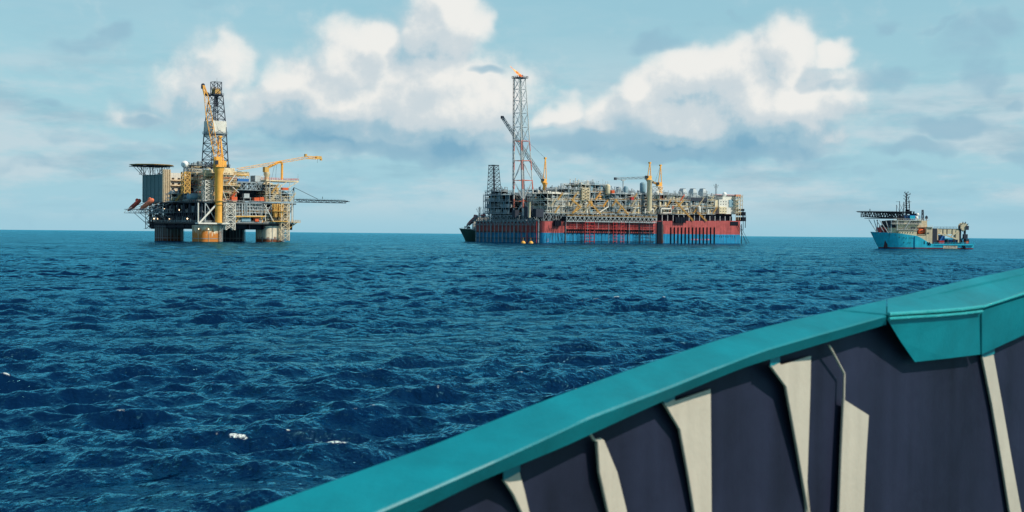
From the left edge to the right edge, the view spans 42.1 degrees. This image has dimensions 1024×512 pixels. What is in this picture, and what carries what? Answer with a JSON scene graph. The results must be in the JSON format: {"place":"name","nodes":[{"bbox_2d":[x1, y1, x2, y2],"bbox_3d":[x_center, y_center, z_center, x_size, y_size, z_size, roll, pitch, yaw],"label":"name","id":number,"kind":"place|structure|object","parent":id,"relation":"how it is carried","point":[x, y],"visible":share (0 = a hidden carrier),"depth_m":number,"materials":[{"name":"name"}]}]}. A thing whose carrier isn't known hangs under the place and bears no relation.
{"place":"outdoors","nodes":[
{"label":"outdoors","id":0,"kind":"place"},
{"bbox_2d":[242,193,249,197],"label":"shipping container","id":1,"kind":"object","parent":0,"point":[245,195],"visible":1,"depth_m":918.48,"materials":[{"name":"white metal"}]},
{"bbox_2d":[0,230,1023,511],"bbox_3d":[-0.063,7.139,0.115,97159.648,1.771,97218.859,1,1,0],"label":"sea","id":2,"kind":"structure","parent":0,"point":[142,372],"depth_m":93.02,"materials":[{"name":"liquid"}]},
{"bbox_2d":[124,81,349,241],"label":"offshore platform","id":3,"kind":"structure","parent":2,"relation":"in","point":[194,197],"depth_m":924.87,"materials":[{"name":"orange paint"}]},
{"bbox_2d":[128,198,140,210],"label":"lifeboat","id":4,"kind":"object","parent":3,"relation":"hanging from","point":[136,203],"visible":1,"depth_m":936.93,"materials":[{"name":"red paint"}]},
{"bbox_2d":[139,197,153,209],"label":"lifeboat","id":5,"kind":"object","parent":3,"relation":"hanging from","point":[150,201],"visible":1,"depth_m":922.25,"materials":[{"name":"orange paint"}]},
{"bbox_2d":[229,197,237,200],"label":"shipping container","id":6,"kind":"object","parent":3,"relation":"on","point":[233,198],"visible":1,"depth_m":906.03,"materials":[{"name":"orange metal"}]},
{"bbox_2d":[239,218,250,221],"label":"shipping container","id":7,"kind":"object","parent":3,"relation":"on","point":[246,219],"visible":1,"depth_m":911.08,"materials":[{"name":"blue metal"}]},
{"bbox_2d":[253,217,258,221],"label":"shipping container","id":8,"kind":"object","parent":3,"relation":"on","point":[255,219],"visible":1,"depth_m":917.35,"materials":[{"name":"orange metal"}]},
{"bbox_2d":[459,207,488,241],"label":"dark green vessel","id":9,"kind":"object","parent":2,"relation":"on","point":[468,234],"visible":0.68,"depth_m":1171.37,"materials":[{"name":"paint"}]},
{"bbox_2d":[465,66,748,242],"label":"production vessel","id":10,"kind":"object","parent":2,"relation":"on","point":[587,211],"visible":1,"depth_m":1138.15,"materials":[{"name":"red paint"}]},
{"bbox_2d":[466,215,477,225],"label":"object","id":11,"kind":"object","parent":10,"relation":"on","point":[471,220],"visible":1,"depth_m":1150.50,"materials":[{"name":"grey paint"}]},
{"bbox_2d":[248,268,1023,511],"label":"foreground ship","id":12,"kind":"object","parent":2,"relation":"on","point":[912,402],"visible":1,"depth_m":6.50,"materials":[{"name":"teal paint"}]},
{"bbox_2d":[857,192,973,248],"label":"support ship","id":13,"kind":"object","parent":2,"relation":"on","point":[900,232],"visible":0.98,"depth_m":842.22,"materials":[{"name":"blue paint"}]},
{"bbox_2d":[918,228,924,233],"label":"lifeboat","id":14,"kind":"object","parent":13,"relation":"hanging from","point":[921,231],"visible":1,"depth_m":842.74,"materials":[{"name":"orange paint"}]},
{"bbox_2d":[0,0,1023,238],"label":"sky","id":15,"kind":"structure","parent":0,"point":[816,113],"materials":[{"name":"blue"}]}
]}

